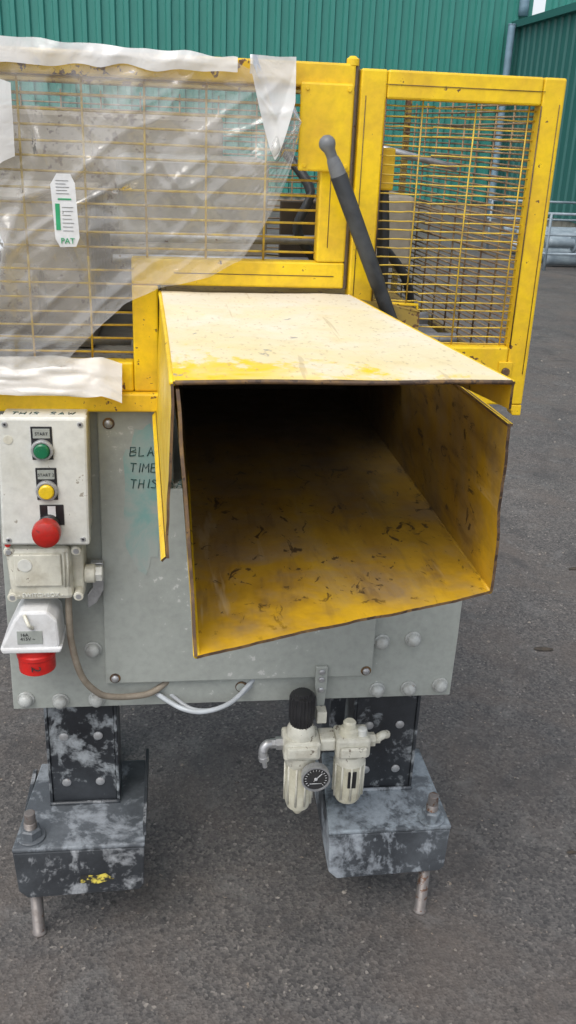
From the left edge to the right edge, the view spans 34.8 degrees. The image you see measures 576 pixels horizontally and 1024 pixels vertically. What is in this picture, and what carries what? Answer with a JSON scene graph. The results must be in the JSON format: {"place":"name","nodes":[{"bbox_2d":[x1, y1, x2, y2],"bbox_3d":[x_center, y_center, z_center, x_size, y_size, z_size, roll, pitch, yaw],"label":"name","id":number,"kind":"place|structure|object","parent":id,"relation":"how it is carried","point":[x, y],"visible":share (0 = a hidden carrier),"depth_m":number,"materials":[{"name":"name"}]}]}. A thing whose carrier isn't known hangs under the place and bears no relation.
{"place":"outdoors","nodes":[
{"label":"outdoors","id":0,"kind":"place"},
{"bbox_2d":[0,211,575,1023],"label":"asphalt ground","id":1,"kind":"structure","parent":0,"point":[242,895],"depth_m":2.00,"materials":[{"name":"grey asphalt"}]},
{"bbox_2d":[12,705,148,937],"bbox_3d":[-0.393,0.559,1.782,0.240,0.474,0.245,0,23,-7],"label":"support leg","id":2,"kind":"object","parent":1,"relation":"on","point":[83,828],"visible":0.98,"depth_m":1.72,"materials":[{"name":"black paint"}]},
{"bbox_2d":[0,404,461,751],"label":"machine housing","id":3,"kind":"object","parent":1,"relation":"on","point":[132,628],"visible":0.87,"depth_m":1.63,"materials":[{"name":"grey paint"}]},
{"bbox_2d":[0,598,65,676],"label":"industrial plug","id":4,"kind":"object","parent":3,"relation":"attached to","point":[33,639],"visible":1,"depth_m":1.50,"materials":[{"name":"white plastic"}]},
{"bbox_2d":[0,409,91,547],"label":"push button control box","id":5,"kind":"object","parent":3,"relation":"attached to","point":[45,481],"visible":1,"depth_m":1.39,"materials":[{"name":"beige plastic"}]},
{"bbox_2d":[3,544,103,607],"bbox_3d":[-0.379,0.100,1.508,0.150,0.150,0.085,0,23,-7],"label":"junction box","id":6,"kind":"object","parent":3,"relation":"attached to","point":[36,571],"visible":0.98,"depth_m":1.47,"materials":[{"name":"beige plastic"}]},
{"bbox_2d":[65,597,168,699],"bbox_3d":[-0.278,0.222,1.607,0.220,0.238,0.037,-10,25,-27],"label":"power cable","id":7,"kind":"object","parent":3,"relation":"attached to","point":[89,685],"visible":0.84,"depth_m":1.58,"materials":[{"name":"white plastic"}]},
{"bbox_2d":[155,679,254,713],"bbox_3d":[-0.141,0.317,1.678,0.246,0.066,0.102,0,23,-7],"label":"air hose","id":8,"kind":"object","parent":3,"relation":"attached to","point":[187,708],"visible":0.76,"depth_m":1.65,"materials":[{"name":"white plastic"}]},
{"bbox_2d":[0,109,457,358],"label":"cutting machine head","id":9,"kind":"object","parent":3,"relation":"on","point":[64,257],"visible":0.41,"depth_m":1.64},
{"bbox_2d":[0,56,533,411],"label":"safety guard cage","id":10,"kind":"object","parent":3,"relation":"on","point":[328,93],"visible":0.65,"depth_m":1.38,"materials":[{"name":"yellow paint"}]},
{"bbox_2d":[0,35,300,402],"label":"plastic sheet","id":11,"kind":"object","parent":10,"relation":"hanging from","point":[274,77],"visible":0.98,"depth_m":1.26,"materials":[{"name":"white plastic"}]},
{"bbox_2d":[50,173,79,246],"bbox_3d":[-0.308,-0.416,1.271,0.036,0.097,0.002,0,23,-7],"label":"inspection label","id":12,"kind":"object","parent":11,"relation":"attached to","point":[64,206],"visible":1,"depth_m":1.27,"materials":[{"name":"white paper"}]},
{"bbox_2d":[353,84,559,373],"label":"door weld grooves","id":13,"kind":"object","parent":10,"relation":"attached to","point":[528,200],"depth_m":1.37,"materials":[{"name":"yellow metal"}]},
{"bbox_2d":[392,302,418,309],"bbox_3d":[0.165,-0.299,1.454,0.080,0.067,0.006,0,23,-7],"label":"notch rod","id":14,"kind":"object","parent":13,"relation":"attached to","point":[406,304],"visible":0.34,"depth_m":1.44,"materials":[{"name":"yellow paint"}]},
{"bbox_2d":[498,362,512,377],"bbox_3d":[0.350,-0.229,1.485,0.022,0.026,0.003,0,23,-7],"label":"door stop tab","id":15,"kind":"object","parent":13,"relation":"attached to","point":[502,365],"depth_m":1.48,"materials":[{"name":"yellow paint"}]},
{"bbox_2d":[501,368,509,375],"bbox_3d":[0.350,-0.226,1.481,0.013,0.013,0.006,0,23,-7],"label":"door stop bolt","id":16,"kind":"object","parent":13,"relation":"attached to","point":[505,371],"depth_m":1.48,"materials":[{"name":"metal"}]},
{"bbox_2d":[258,665,389,813],"bbox_3d":[0.069,0.434,1.692,0.248,0.304,0.085,0,23,-7],"label":"air filter regulator","id":17,"kind":"object","parent":3,"relation":"attached to","point":[301,742],"visible":1,"depth_m":1.68,"materials":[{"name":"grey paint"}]},
{"bbox_2d":[347,772,356,788],"bbox_3d":[0.118,0.497,1.705,0.016,0.037,0.002,0,23,-7],"label":"sight window","id":18,"kind":"structure","parent":17,"relation":"in","point":[354,775],"depth_m":1.70,"materials":[{"name":"black plastic"}]},
{"bbox_2d":[152,254,515,658],"bbox_3d":[-0.001,-0.179,1.446,0.421,0.323,1.154,0,23,-7],"label":"discharge chute","id":19,"kind":"object","parent":3,"relation":"on","point":[343,459],"visible":1,"depth_m":1.20,"materials":[{"name":"yellow paint"}]},
{"bbox_2d":[319,135,397,318],"bbox_3d":[0.113,-0.384,1.344,0.157,0.304,0.024,-4,23,-15],"label":"control lever","id":20,"kind":"object","parent":19,"relation":"attached to","point":[344,191],"visible":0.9,"depth_m":1.32,"materials":[{"name":"black metal"}]},
{"bbox_2d":[268,196,495,213],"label":"wall plinth","id":21,"kind":"structure","parent":1,"relation":"on","point":[451,210],"depth_m":18.56,"materials":[{"name":"grey concrete"}]},
{"bbox_2d":[0,0,533,202],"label":"wall cladding","id":22,"kind":"structure","parent":21,"relation":"on","point":[460,36],"depth_m":17.11,"materials":[{"name":"green metal"}]},
{"bbox_2d":[518,0,529,16],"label":"rainwater downpipe","id":23,"kind":"object","parent":22,"relation":"attached to","point":[523,8],"visible":1,"depth_m":17.12,"materials":[{"name":"grey metal"}]},
{"bbox_2d":[315,695,450,914],"bbox_3d":[0.182,0.553,1.853,0.238,0.474,0.243,0,23,-7],"label":"support leg","id":24,"kind":"object","parent":1,"relation":"on","point":[393,819],"visible":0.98,"depth_m":1.78,"materials":[{"name":"black paint"}]},
{"bbox_2d":[485,199,575,270],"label":"galvanised pipe rack","id":25,"kind":"object","parent":1,"relation":"on","point":[559,247],"visible":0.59,"depth_m":11.48,"materials":[{"name":"silver metal"}]},
{"bbox_2d":[495,204,575,226],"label":"wing wall plinth","id":26,"kind":"structure","parent":1,"relation":"on","point":[562,224],"depth_m":15.84,"materials":[{"name":"grey concrete"}]},
{"bbox_2d":[495,12,575,222],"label":"wing wall cladding","id":27,"kind":"structure","parent":26,"relation":"on","point":[546,48],"depth_m":15.60,"materials":[{"name":"green metal"}]},
{"bbox_2d":[486,23,515,217],"bbox_3d":[4.084,-7.451,17.689,0.140,3.434,0.140,0,23,-7],"label":"wing downpipe","id":28,"kind":"object","parent":27,"relation":"attached to","point":[509,48],"visible":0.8,"depth_m":17.42,"materials":[{"name":"grey metal"}]},
{"bbox_2d":[511,2,575,28],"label":"wing eave gutter","id":29,"kind":"object","parent":27,"relation":"attached to","point":[564,10],"visible":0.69,"depth_m":15.67,"materials":[{"name":"green metal"}]},
{"bbox_2d":[533,567,575,853],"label":"dead leaves","id":30,"kind":"object","parent":1,"relation":"on","point":[550,649],"visible":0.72,"depth_m":2.83,"materials":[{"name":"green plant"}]},
{"bbox_2d":[345,68,387,300],"bbox_3d":[0.115,-0.478,1.369,0.038,0.327,0.030,0,23,-7],"label":"door left stile","id":31,"kind":"object","parent":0,"point":[373,86],"depth_m":1.34,"materials":[{"name":"yellow metal"}]},
{"bbox_2d":[373,101,435,302],"bbox_3d":[0.171,-0.462,1.386,0.077,0.289,0.006,0,23,-7],"label":"door wire mesh","id":32,"kind":"object","parent":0,"point":[414,201],"depth_m":1.38,"materials":[{"name":"yellow metal"}]},
{"bbox_2d":[386,70,543,105],"bbox_3d":[0.253,-0.612,1.330,0.229,0.038,0.030,0,23,-7],"label":"door top rail","id":33,"kind":"object","parent":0,"point":[466,94],"depth_m":1.32,"materials":[{"name":"yellow metal"}]},
{"bbox_2d":[444,343,507,403],"bbox_3d":[0.275,-0.225,1.496,0.152,0.095,0.030,0,23,-7],"label":"door bottom rail","id":34,"kind":"object","parent":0,"point":[492,356],"depth_m":1.48,"materials":[{"name":"yellow metal"}]},
{"bbox_2d":[417,103,535,344],"bbox_3d":[0.284,-0.433,1.412,0.153,0.354,0.006,0,23,-7],"label":"door wire mesh","id":35,"kind":"object","parent":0,"point":[513,224],"depth_m":1.41,"materials":[{"name":"yellow metal"}]},
{"bbox_2d":[507,405,520,414],"bbox_3d":[0.373,-0.172,1.528,0.020,0.018,0.026,0,23,-7],"label":"door foot lip","id":36,"kind":"object","parent":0,"point":[515,410],"depth_m":1.52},
{"bbox_2d":[504,77,566,404],"bbox_3d":[0.376,-0.406,1.432,0.034,0.487,0.030,0,23,-7],"label":"door right stile","id":37,"kind":"object","parent":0,"point":[552,97],"depth_m":1.41,"materials":[{"name":"yellow metal"}]},
{"bbox_2d":[532,0,545,14],"label":"sky","id":38,"kind":"structure","parent":0,"point":[538,5],"materials":[{"name":"white"}]},
{"bbox_3d":[9.034,-6.698,9.753,7.600,1.500,16.950,0,23,-7],"label":"wing","id":39,"kind":"object","parent":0,"visible":0},
{"bbox_2d":[545,0,575,10],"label":"wall cladding","id":40,"kind":"structure","parent":39,"relation":"on","point":[551,4],"depth_m":17.25,"materials":[{"name":"green metal"}]}
]}

